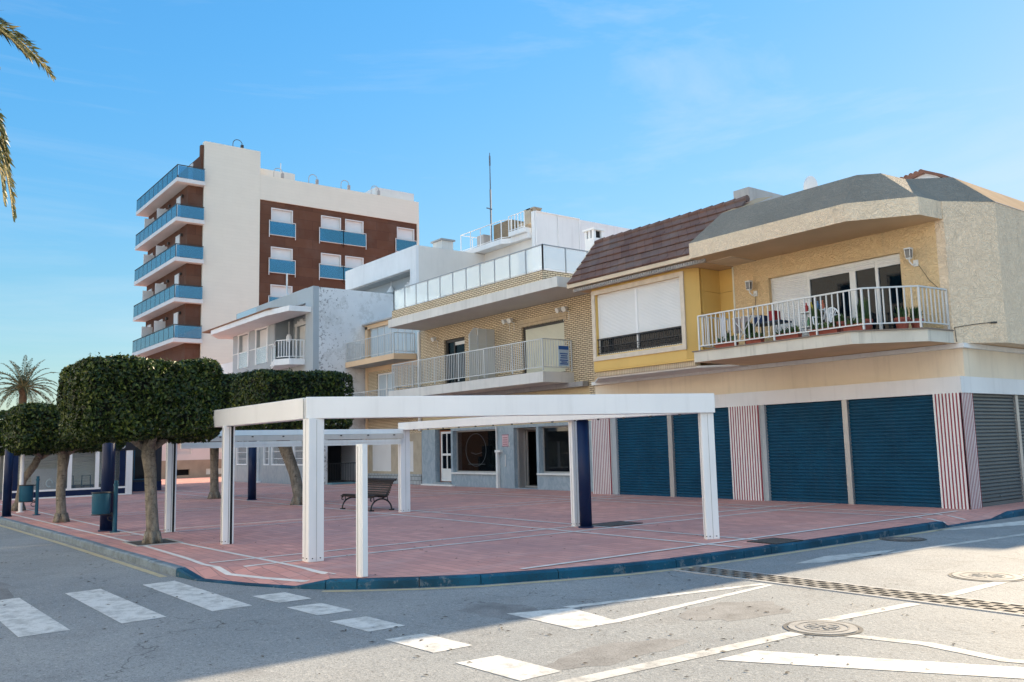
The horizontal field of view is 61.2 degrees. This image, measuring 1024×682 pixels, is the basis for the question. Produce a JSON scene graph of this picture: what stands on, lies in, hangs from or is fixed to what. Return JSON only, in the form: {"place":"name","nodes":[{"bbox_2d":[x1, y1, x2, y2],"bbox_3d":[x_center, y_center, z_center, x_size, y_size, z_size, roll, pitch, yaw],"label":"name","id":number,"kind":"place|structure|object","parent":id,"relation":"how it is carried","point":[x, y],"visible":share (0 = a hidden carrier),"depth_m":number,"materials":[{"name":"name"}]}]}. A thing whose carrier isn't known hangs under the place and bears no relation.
{"place":"outdoors","nodes":[
{"label":"outdoors","id":0,"kind":"place"},
{"bbox_2d":[132,139,418,478],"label":"hotel tower","id":1,"kind":"structure","parent":0,"point":[227,234],"depth_m":69.17,"materials":[{"name":"white paint"}]},
{"bbox_2d":[268,284,291,301],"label":"window","id":2,"kind":"structure","parent":1,"relation":"in","point":[276,291],"depth_m":69.96,"materials":[{"name":"blue glass"}]},
{"bbox_2d":[268,246,295,276],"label":"window","id":3,"kind":"structure","parent":1,"relation":"in","point":[282,260],"depth_m":70.48,"materials":[{"name":"blue glass"}]},
{"bbox_2d":[269,207,295,239],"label":"window","id":4,"kind":"structure","parent":1,"relation":"in","point":[281,220],"depth_m":70.84,"materials":[{"name":"blue glass"}]},
{"bbox_2d":[319,215,343,246],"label":"window","id":5,"kind":"structure","parent":1,"relation":"in","point":[330,231],"depth_m":73.36,"materials":[{"name":"blue glass"}]},
{"bbox_2d":[319,253,343,281],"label":"window","id":6,"kind":"structure","parent":1,"relation":"in","point":[331,268],"depth_m":73.07,"materials":[{"name":"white glass"}]},
{"bbox_2d":[344,256,363,279],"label":"window","id":7,"kind":"structure","parent":1,"relation":"in","point":[351,262],"depth_m":74.31,"materials":[{"name":"white glass"}]},
{"bbox_2d":[344,219,365,246],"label":"window","id":8,"kind":"structure","parent":1,"relation":"in","point":[354,233],"depth_m":74.68,"materials":[{"name":"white glass"}]},
{"bbox_2d":[395,227,416,251],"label":"window","id":9,"kind":"structure","parent":1,"relation":"in","point":[405,239],"depth_m":77.69,"materials":[{"name":"white glass"}]},
{"bbox_2d":[0,516,1023,681],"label":"road","id":10,"kind":"structure","parent":0,"point":[234,647],"depth_m":9.15,"materials":[{"name":"grey asphalt"}]},
{"bbox_2d":[0,10,55,221],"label":"palm tree","id":11,"kind":"object","parent":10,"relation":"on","point":[17,39],"visible":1,"depth_m":14.14,"materials":[{"name":"green plant"}]},
{"bbox_2d":[0,598,69,636],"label":"crosswalk bar","id":12,"kind":"object","parent":10,"relation":"on","point":[19,617],"visible":1,"depth_m":10.10,"materials":[{"name":"white paint"}]},
{"bbox_2d":[0,517,182,576],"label":"faded kerb","id":13,"kind":"structure","parent":10,"relation":"on","point":[152,563],"depth_m":16.91,"materials":[{"name":"grey concrete"}]},
{"bbox_2d":[65,589,165,622],"bbox_3d":[-5.128,3.354,11.050,0.501,0.001,2.947,4,-9,-39],"label":"crosswalk bar","id":14,"kind":"object","parent":10,"relation":"on","point":[120,609],"visible":1,"depth_m":10.86,"materials":[{"name":"white paint"}]},
{"bbox_2d":[144,581,251,610],"bbox_3d":[-4.318,3.409,11.667,0.501,0.001,2.947,4,-9,-39],"label":"crosswalk bar","id":15,"kind":"object","parent":10,"relation":"on","point":[208,600],"visible":1,"depth_m":11.48,"materials":[{"name":"white paint"}]},
{"bbox_2d":[254,592,309,602],"bbox_3d":[-2.993,3.328,11.257,0.439,0.001,0.788,5,-9,-42],"label":"road marking","id":16,"kind":"object","parent":10,"relation":"on","point":[281,597],"visible":1,"depth_m":11.24,"materials":[{"name":"white paint"}]},
{"bbox_2d":[287,603,350,614],"bbox_3d":[-2.305,3.203,10.364,0.439,0.001,0.797,5,-9,-42],"label":"road marking","id":17,"kind":"object","parent":10,"relation":"on","point":[319,609],"visible":1,"depth_m":10.35,"materials":[{"name":"white paint"}]},
{"bbox_2d":[330,616,404,631],"bbox_3d":[-1.580,3.071,9.423,0.439,0.001,0.826,5,-9,-42],"label":"road marking","id":18,"kind":"object","parent":10,"relation":"on","point":[366,623],"visible":1,"depth_m":9.40,"materials":[{"name":"white paint"}]},
{"bbox_2d":[0,582,791,669],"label":"tar patch","id":19,"kind":"object","parent":10,"relation":"on","point":[609,654],"visible":1,"depth_m":9.35,"materials":[{"name":"grey asphalt"}]},
{"bbox_2d":[385,633,471,652],"bbox_3d":[-0.818,2.933,8.435,0.439,0.001,0.854,5,-9,-41],"label":"road marking","id":20,"kind":"object","parent":10,"relation":"on","point":[434,644],"visible":1,"depth_m":8.41,"materials":[{"name":"white paint"}]},
{"bbox_2d":[0,525,952,591],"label":"yellow line","id":21,"kind":"object","parent":10,"relation":"on","point":[120,562],"visible":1,"depth_m":13.92,"materials":[{"name":"yellow paint"}]},
{"bbox_2d":[457,655,559,680],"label":"road marking","id":22,"kind":"object","parent":10,"relation":"on","point":[510,668],"visible":1,"depth_m":7.40,"materials":[{"name":"white paint"}]},
{"bbox_2d":[176,509,1023,589],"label":"kerb","id":23,"kind":"structure","parent":10,"relation":"on","point":[500,578],"depth_m":12.60,"materials":[{"name":"blue concrete"}]},
{"bbox_2d":[507,583,771,628],"bbox_3d":[1.763,3.111,10.418,3.660,0.001,1.230,4,-9,-37],"label":"give way triangle","id":24,"kind":"object","parent":10,"relation":"on","point":[570,617],"visible":1,"depth_m":9.68,"materials":[{"name":"white paint"}]},
{"bbox_2d":[557,574,1023,681],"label":"lane line","id":25,"kind":"object","parent":10,"relation":"on","point":[647,665],"visible":1,"depth_m":7.89,"materials":[{"name":"white paint"}]},
{"bbox_2d":[783,620,862,635],"bbox_3d":[3.105,2.860,8.662,0.760,0.019,0.760,4,-9,-37],"label":"manhole cover","id":26,"kind":"object","parent":10,"relation":"on","point":[824,627],"visible":1,"depth_m":8.61,"materials":[{"name":"metal"}]},
{"bbox_2d":[673,566,1023,615],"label":"drain grate","id":27,"kind":"object","parent":10,"relation":"on","point":[962,602],"visible":1,"depth_m":10.65,"materials":[{"name":"grey metal"}]},
{"bbox_2d":[717,650,1023,678],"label":"lane line","id":28,"kind":"object","parent":10,"relation":"on","point":[883,664],"visible":1,"depth_m":7.22,"materials":[{"name":"white paint"}]},
{"bbox_2d":[879,537,926,540],"bbox_3d":[7.210,3.650,15.995,0.820,0.019,0.820,4,-9,-37],"label":"manhole cover","id":29,"kind":"object","parent":10,"relation":"on","point":[902,538],"visible":1,"depth_m":15.94,"materials":[{"name":"metal"}]},
{"bbox_2d":[799,534,1023,562],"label":"bay line","id":30,"kind":"object","parent":10,"relation":"on","point":[831,558],"visible":1,"depth_m":14.01,"materials":[{"name":"white paint"}]},
{"bbox_2d":[845,634,1023,662],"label":"merge line","id":31,"kind":"object","parent":10,"relation":"on","point":[963,651],"visible":1,"depth_m":7.73,"materials":[{"name":"white paint"}]},
{"bbox_2d":[944,521,1023,529],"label":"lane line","id":32,"kind":"object","parent":10,"relation":"on","point":[1015,523],"visible":1,"depth_m":17.97,"materials":[{"name":"white paint"}]},
{"bbox_2d":[948,571,1023,581],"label":"manhole cover","id":33,"kind":"object","parent":10,"relation":"on","point":[988,576],"visible":1,"depth_m":11.51,"materials":[{"name":"metal"}]},
{"bbox_2d":[0,477,1023,585],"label":"plaza","id":34,"kind":"structure","parent":0,"point":[275,538],"depth_m":18.80,"materials":[{"name":"tile"}]},
{"bbox_2d":[1,449,13,516],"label":"navy post","id":35,"kind":"object","parent":34,"relation":"on","point":[7,485],"visible":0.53,"depth_m":26.20,"materials":[{"name":"metal"}]},
{"bbox_2d":[16,454,24,512],"bbox_3d":[-15.976,4.265,28.247,0.240,2.600,0.240,4,-9,-37],"label":"pergola post","id":36,"kind":"object","parent":34,"relation":"on","point":[21,479],"visible":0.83,"depth_m":28.19,"materials":[{"name":"white metal"}]},
{"bbox_2d":[18,476,39,514],"bbox_3d":[-14.763,4.741,26.515,0.629,1.180,0.434,1,-7,-22],"label":"litter bin","id":37,"kind":"object","parent":34,"relation":"on","point":[26,492],"visible":1,"depth_m":26.41,"materials":[{"name":"teal metal"}]},
{"bbox_2d":[0,355,58,408],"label":"palm tree","id":38,"kind":"object","parent":34,"relation":"on","point":[23,389],"visible":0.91,"depth_m":60.75,"materials":[{"name":"green plant"}]},
{"bbox_2d":[0,409,68,510],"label":"clipped tree","id":39,"kind":"object","parent":34,"relation":"on","point":[31,469],"visible":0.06,"depth_m":29.00,"materials":[{"name":"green plant"}]},
{"bbox_2d":[0,400,125,522],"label":"clipped tree","id":40,"kind":"object","parent":34,"relation":"on","point":[34,426],"visible":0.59,"depth_m":22.81,"materials":[{"name":"green plant"}]},
{"bbox_2d":[0,442,135,500],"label":"glazed pavilion","id":41,"kind":"structure","parent":34,"relation":"on","point":[80,464],"depth_m":38.54,"materials":[{"name":"grey glass"}]},
{"bbox_2d":[81,475,92,487],"bbox_3d":[-18.954,6.436,38.629,0.400,0.893,0.438,4,-9,-37],"label":"terrace chair","id":42,"kind":"object","parent":41,"relation":"on","point":[90,485],"visible":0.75,"depth_m":38.69,"materials":[{"name":"teal paint"}]},
{"bbox_2d":[91,480,119,532],"bbox_3d":[-9.343,3.811,19.924,0.629,1.180,0.434,1,-7,-22],"label":"litter bin","id":43,"kind":"object","parent":34,"relation":"on","point":[101,503],"visible":1,"depth_m":19.81,"materials":[{"name":"teal metal"}]},
{"bbox_2d":[98,442,115,531],"bbox_3d":[-9.566,2.998,20.534,0.363,2.950,0.362,4,-9,-37],"label":"navy post","id":44,"kind":"object","parent":34,"relation":"on","point":[108,468],"visible":0.41,"depth_m":20.40,"materials":[{"name":"metal"}]},
{"bbox_2d":[115,428,161,491],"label":"dark shop","id":45,"kind":"structure","parent":34,"relation":"on","point":[138,483],"depth_m":42.35,"materials":[{"name":"grey concrete"}]},
{"bbox_2d":[133,447,143,479],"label":"window","id":46,"kind":"structure","parent":45,"relation":"in","point":[138,466],"depth_m":42.35,"materials":[{"name":"teal glass"}]},
{"bbox_2d":[122,538,182,546],"bbox_3d":[-7.210,4.036,17.378,0.880,0.018,1.100,4,-9,-37],"label":"tree pit frame","id":47,"kind":"object","parent":34,"relation":"on","point":[137,543],"visible":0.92,"depth_m":17.27,"materials":[{"name":"grey concrete"}]},
{"bbox_2d":[56,352,223,543],"bbox_3d":[-7.647,2.220,17.737,2.822,3.803,2.704,4,-9,-37],"label":"clipped tree","id":48,"kind":"object","parent":47,"relation":"in","point":[132,399],"visible":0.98,"depth_m":16.97,"materials":[{"name":"green plant"}]},
{"bbox_2d":[177,372,245,498],"bbox_3d":[-11.704,3.709,34.047,3.227,4.989,3.222,4,-9,-37],"label":"clipped tree","id":49,"kind":"object","parent":34,"relation":"on","point":[214,492],"visible":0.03,"depth_m":33.59,"materials":[{"name":"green plant"}]},
{"bbox_2d":[247,441,256,499],"bbox_3d":[-9.644,4.764,32.168,0.375,2.250,0.375,4,-9,-37],"label":"navy post","id":50,"kind":"object","parent":34,"relation":"on","point":[252,456],"visible":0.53,"depth_m":32.04,"materials":[{"name":"metal"}]},
{"bbox_2d":[229,365,354,504],"bbox_3d":[-7.427,3.223,29.074,3.445,4.548,3.251,4,-9,-37],"label":"clipped tree","id":51,"kind":"object","parent":34,"relation":"on","point":[257,386],"visible":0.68,"depth_m":28.28,"materials":[{"name":"green plant"}]},
{"bbox_2d":[202,273,436,484],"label":"grey house","id":52,"kind":"structure","parent":34,"relation":"on","point":[321,328],"depth_m":47.49,"materials":[{"name":"paint"}]},
{"bbox_2d":[236,447,246,464],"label":"window","id":53,"kind":"structure","parent":52,"relation":"in","point":[241,459],"depth_m":52.70,"materials":[{"name":"white paint"}]},
{"bbox_2d":[263,447,268,464],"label":"window","id":54,"kind":"structure","parent":52,"relation":"in","point":[266,449],"depth_m":49.61,"materials":[{"name":"white paint"}]},
{"bbox_2d":[271,447,284,464],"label":"window","id":55,"kind":"structure","parent":52,"relation":"in","point":[276,458],"depth_m":48.44,"materials":[{"name":"white paint"}]},
{"bbox_2d":[293,446,302,465],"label":"window","id":56,"kind":"structure","parent":52,"relation":"in","point":[297,450],"depth_m":46.20,"materials":[{"name":"white paint"}]},
{"bbox_2d":[328,445,340,480],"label":"porch door","id":57,"kind":"structure","parent":52,"relation":"in","point":[334,452],"depth_m":47.96,"materials":[{"name":"black glass"}]},
{"bbox_2d":[345,238,484,298],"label":"white stepped house","id":58,"kind":"structure","parent":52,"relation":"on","point":[391,273],"depth_m":51.68,"materials":[{"name":"paint"}]},
{"bbox_2d":[356,444,367,576],"bbox_3d":[-2.098,2.364,12.139,0.115,1.830,0.180,4,-9,-37],"label":"slim post","id":59,"kind":"object","parent":34,"relation":"on","point":[361,513],"visible":1,"depth_m":12.09,"materials":[{"name":"white metal"}]},
{"bbox_2d":[340,478,396,511],"bbox_3d":[-4.239,4.508,25.526,0.908,0.900,1.850,4,-9,-39],"label":"park bench","id":60,"kind":"object","parent":34,"relation":"on","point":[382,494],"visible":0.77,"depth_m":25.38,"materials":[{"name":"brown wood"}]},
{"bbox_2d":[345,317,487,484],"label":"narrow house","id":61,"kind":"structure","parent":34,"relation":"on","point":[386,348],"depth_m":45.03,"materials":[{"name":"beige paint"}]},
{"bbox_2d":[373,444,390,470],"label":"window","id":62,"kind":"structure","parent":61,"relation":"in","point":[381,453],"depth_m":45.05,"materials":[{"name":"white glass"}]},
{"bbox_2d":[378,372,393,395],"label":"window","id":63,"kind":"structure","parent":61,"relation":"in","point":[384,379],"depth_m":45.32,"materials":[{"name":"white paint"}]},
{"bbox_2d":[410,441,412,471],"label":"window","id":64,"kind":"structure","parent":61,"relation":"in","point":[411,442],"depth_m":42.72,"materials":[{"name":"white paint"}]},
{"bbox_2d":[163,393,719,562],"bbox_3d":[-2.294,2.691,18.074,6.852,2.620,11.166,4,-9,-37],"label":"white pergola","id":65,"kind":"object","parent":34,"relation":"on","point":[312,413],"visible":0.91,"depth_m":15.61,"materials":[{"name":"paint"}]},
{"bbox_2d":[0,479,965,581],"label":"paving strips","id":66,"kind":"object","parent":34,"relation":"on","point":[222,570],"visible":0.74,"depth_m":17.96,"materials":[{"name":"tile"}]},
{"bbox_2d":[460,153,629,284],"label":"roof terrace house","id":67,"kind":"structure","parent":34,"relation":"on","point":[537,226],"depth_m":50.34,"materials":[{"name":"white paint"}]},
{"bbox_2d":[576,420,593,527],"bbox_3d":[1.541,2.813,18.476,0.325,2.290,0.325,4,-9,-37],"label":"navy post","id":68,"kind":"object","parent":34,"relation":"on","point":[584,483],"visible":0.91,"depth_m":18.37,"materials":[{"name":"metal"}]},
{"bbox_2d":[592,521,641,526],"bbox_3d":[2.234,3.998,18.946,1.060,0.017,0.700,4,-9,-37],"label":"access cover","id":69,"kind":"object","parent":34,"relation":"on","point":[612,524],"visible":0.9,"depth_m":18.90,"materials":[{"name":"metal"}]},
{"bbox_2d":[747,537,802,543],"bbox_3d":[4.561,3.467,15.028,0.760,0.017,0.610,4,-9,-37],"label":"access cover","id":70,"kind":"object","parent":34,"relation":"on","point":[773,540],"visible":1,"depth_m":14.97,"materials":[{"name":"metal"}]},
{"bbox_2d":[0,0,1023,419],"label":"sky","id":71,"kind":"structure","parent":0,"point":[629,114],"materials":[{"name":"blue"}]},
{"bbox_2d":[388,227,676,491],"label":"brick apartment house","id":72,"kind":"structure","parent":0,"point":[510,335],"depth_m":36.30,"materials":[{"name":"brick"}]},
{"bbox_2d":[441,431,450,480],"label":"side door","id":73,"kind":"structure","parent":72,"relation":"in","point":[445,436],"depth_m":40.51,"materials":[{"name":"white paint"}]},
{"bbox_2d":[446,337,464,383],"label":"balcony door","id":74,"kind":"structure","parent":72,"relation":"in","point":[453,346],"depth_m":40.10,"materials":[{"name":"black glass"}]},
{"bbox_2d":[456,429,495,472],"bbox_3d":[-1.484,4.889,38.484,0.080,1.870,3.430,4,-9,-37],"label":"shop window","id":75,"kind":"structure","parent":72,"relation":"in","point":[486,429],"depth_m":39.01,"materials":[{"name":"glass"}]},
{"bbox_2d":[517,428,546,487],"bbox_3d":[1.237,4.821,35.973,1.400,2.470,1.500,4,-9,-37],"label":"shop doorway","id":76,"kind":"structure","parent":72,"relation":"in","point":[522,433],"depth_m":36.17,"materials":[{"name":"metal"}]},
{"bbox_2d":[523,320,565,372],"bbox_3d":[1.357,0.360,34.975,0.100,2.140,2.700,4,-9,-37],"label":"terrace window","id":77,"kind":"structure","parent":72,"relation":"in","point":[552,330],"depth_m":35.02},
{"bbox_2d":[542,425,569,472],"bbox_3d":[2.079,4.234,33.878,0.060,1.850,2.650,4,-9,-37],"label":"shop window","id":78,"kind":"structure","parent":72,"relation":"in","point":[544,462],"depth_m":34.81,"materials":[{"name":"metal"}]},
{"bbox_2d":[558,346,568,366],"bbox_3d":[1.970,0.578,33.076,0.500,0.780,0.025,4,-9,-37],"label":"rental banner","id":79,"kind":"object","parent":72,"relation":"attached to","point":[563,354],"visible":1,"depth_m":33.06,"materials":[{"name":"plastic"}]},
{"bbox_2d":[567,173,1023,508],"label":"corner building","id":80,"kind":"structure","parent":0,"point":[884,410],"depth_m":23.31,"materials":[{"name":"white paint"}]},
{"bbox_2d":[720,313,726,340],"bbox_3d":[5.969,-0.272,24.454,0.175,1.061,0.177,4,-9,-37],"label":"closed parasol","id":81,"kind":"object","parent":80,"relation":"on","point":[723,327],"visible":0.47,"depth_m":24.41,"materials":[{"name":"fabric"}]},
{"bbox_2d":[714,334,738,347],"bbox_3d":[5.956,0.018,24.007,0.213,0.378,0.782,4,-9,-37],"label":"planter box","id":82,"kind":"object","parent":80,"relation":"on","point":[725,344],"visible":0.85,"depth_m":23.94,"materials":[{"name":"ceramic"}]},
{"bbox_2d":[732,315,760,335],"bbox_3d":[6.527,-0.234,24.061,0.370,0.876,0.728,4,-9,-37],"label":"garment airer","id":83,"kind":"object","parent":80,"relation":"on","point":[737,324],"visible":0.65,"depth_m":24.11,"materials":[{"name":"white metal"}]},
{"bbox_2d":[745,321,754,343],"bbox_3d":[6.579,-0.187,24.031,0.302,0.760,0.313,4,-9,-37],"label":"flower pot","id":84,"kind":"object","parent":80,"relation":"on","point":[751,328],"visible":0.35,"depth_m":24.00,"materials":[{"name":"ceramic"}]},
{"bbox_2d":[745,331,764,343],"bbox_3d":[6.510,-0.086,23.266,0.267,0.378,0.614,4,-9,-37],"label":"planter box","id":85,"kind":"object","parent":80,"relation":"on","point":[754,340],"visible":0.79,"depth_m":23.19,"materials":[{"name":"ceramic"}]},
{"bbox_2d":[751,319,791,336],"bbox_3d":[7.202,-0.166,24.119,0.600,0.710,1.000,4,-9,-37],"label":"balcony table","id":86,"kind":"object","parent":80,"relation":"on","point":[770,323],"visible":0.23,"depth_m":24.03,"materials":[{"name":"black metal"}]},
{"bbox_2d":[754,315,767,322],"bbox_3d":[7.009,-0.595,24.411,0.300,0.220,0.300,4,-9,-37],"label":"storage box","id":87,"kind":"object","parent":86,"relation":"on","point":[760,319],"visible":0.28,"depth_m":24.31,"materials":[{"name":"plastic"}]},
{"bbox_2d":[769,310,780,320],"bbox_3d":[7.281,-0.684,24.062,0.300,0.300,0.220,4,-9,-37],"label":"storage box","id":88,"kind":"object","parent":86,"relation":"on","point":[775,315],"visible":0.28,"depth_m":23.97,"materials":[{"name":"red fabric"}]},
{"bbox_2d":[776,326,801,339],"bbox_3d":[7.169,-0.203,22.438,0.229,0.379,0.736,4,-9,-37],"label":"planter box","id":89,"kind":"object","parent":80,"relation":"on","point":[789,336],"visible":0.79,"depth_m":22.36,"materials":[{"name":"ceramic"}]},
{"bbox_2d":[798,308,828,335],"bbox_3d":[8.226,-0.377,23.413,0.380,0.910,0.830,4,-9,-37],"label":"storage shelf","id":90,"kind":"object","parent":80,"relation":"on","point":[823,310],"visible":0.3,"depth_m":23.58,"materials":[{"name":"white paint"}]},
{"bbox_2d":[808,305,820,324],"bbox_3d":[8.026,-0.479,22.899,0.346,0.998,0.347,4,-9,-37],"label":"flower pot","id":91,"kind":"object","parent":80,"relation":"on","point":[818,314],"visible":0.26,"depth_m":22.85,"materials":[{"name":"ceramic"}]},
{"bbox_2d":[808,320,840,335],"bbox_3d":[7.796,-0.318,21.614,0.247,0.380,0.895,4,-9,-37],"label":"planter box","id":92,"kind":"object","parent":80,"relation":"on","point":[825,331],"visible":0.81,"depth_m":21.52,"materials":[{"name":"ceramic"}]},
{"bbox_2d":[812,307,837,327],"bbox_3d":[8.199,-0.465,22.580,0.550,0.891,0.537,4,-9,-37],"label":"plastic chair","id":93,"kind":"object","parent":80,"relation":"on","point":[829,315],"visible":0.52,"depth_m":22.69,"materials":[{"name":"white paint"}]},
{"bbox_2d":[771,253,903,336],"bbox_3d":[8.939,-0.976,23.812,0.259,2.140,4.010,4,-9,-37],"label":"sliding door","id":94,"kind":"structure","parent":80,"relation":"in","point":[886,271],"depth_m":23.53,"materials":[{"name":"white paint"}]},
{"bbox_2d":[831,314,846,331],"bbox_3d":[8.252,-0.416,21.852,0.432,0.610,0.421,4,-9,-37],"label":"flower pot","id":95,"kind":"object","parent":80,"relation":"on","point":[842,321],"visible":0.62,"depth_m":21.76,"materials":[{"name":"ceramic"}]},
{"bbox_2d":[842,317,864,330],"bbox_3d":[8.307,-0.407,20.977,0.287,0.379,0.560,4,-9,-37],"label":"planter box","id":96,"kind":"object","parent":80,"relation":"on","point":[854,322],"visible":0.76,"depth_m":20.91,"materials":[{"name":"ceramic"}]},
{"bbox_2d":[857,296,872,326],"bbox_3d":[8.992,-0.620,22.139,0.367,1.049,0.367,4,-9,-37],"label":"flower pot","id":97,"kind":"object","parent":80,"relation":"on","point":[866,307],"visible":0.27,"depth_m":22.10,"materials":[{"name":"ceramic"}]},
{"bbox_2d":[858,312,872,329],"bbox_3d":[8.687,-0.450,21.366,0.410,0.540,0.401,4,-9,-37],"label":"flower pot","id":98,"kind":"object","parent":80,"relation":"on","point":[867,320],"visible":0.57,"depth_m":21.22,"materials":[{"name":"ceramic"}]},
{"bbox_2d":[893,307,909,328],"bbox_3d":[9.457,-0.550,21.026,0.367,0.620,0.367,4,-9,-37],"label":"flower pot","id":99,"kind":"object","parent":80,"relation":"on","point":[902,319],"visible":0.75,"depth_m":20.93,"materials":[{"name":"ceramic"}]},
{"bbox_2d":[909,307,923,327],"bbox_3d":[9.900,-0.555,21.188,0.324,0.648,0.332,4,-9,-37],"label":"flower pot","id":100,"kind":"object","parent":80,"relation":"on","point":[916,318],"visible":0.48,"depth_m":21.12,"materials":[{"name":"ceramic"}]},
{"bbox_2d":[900,169,949,178],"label":"house","id":101,"kind":"structure","parent":80,"relation":"on","point":[920,173],"depth_m":28.75,"materials":[{"name":"white paint"}]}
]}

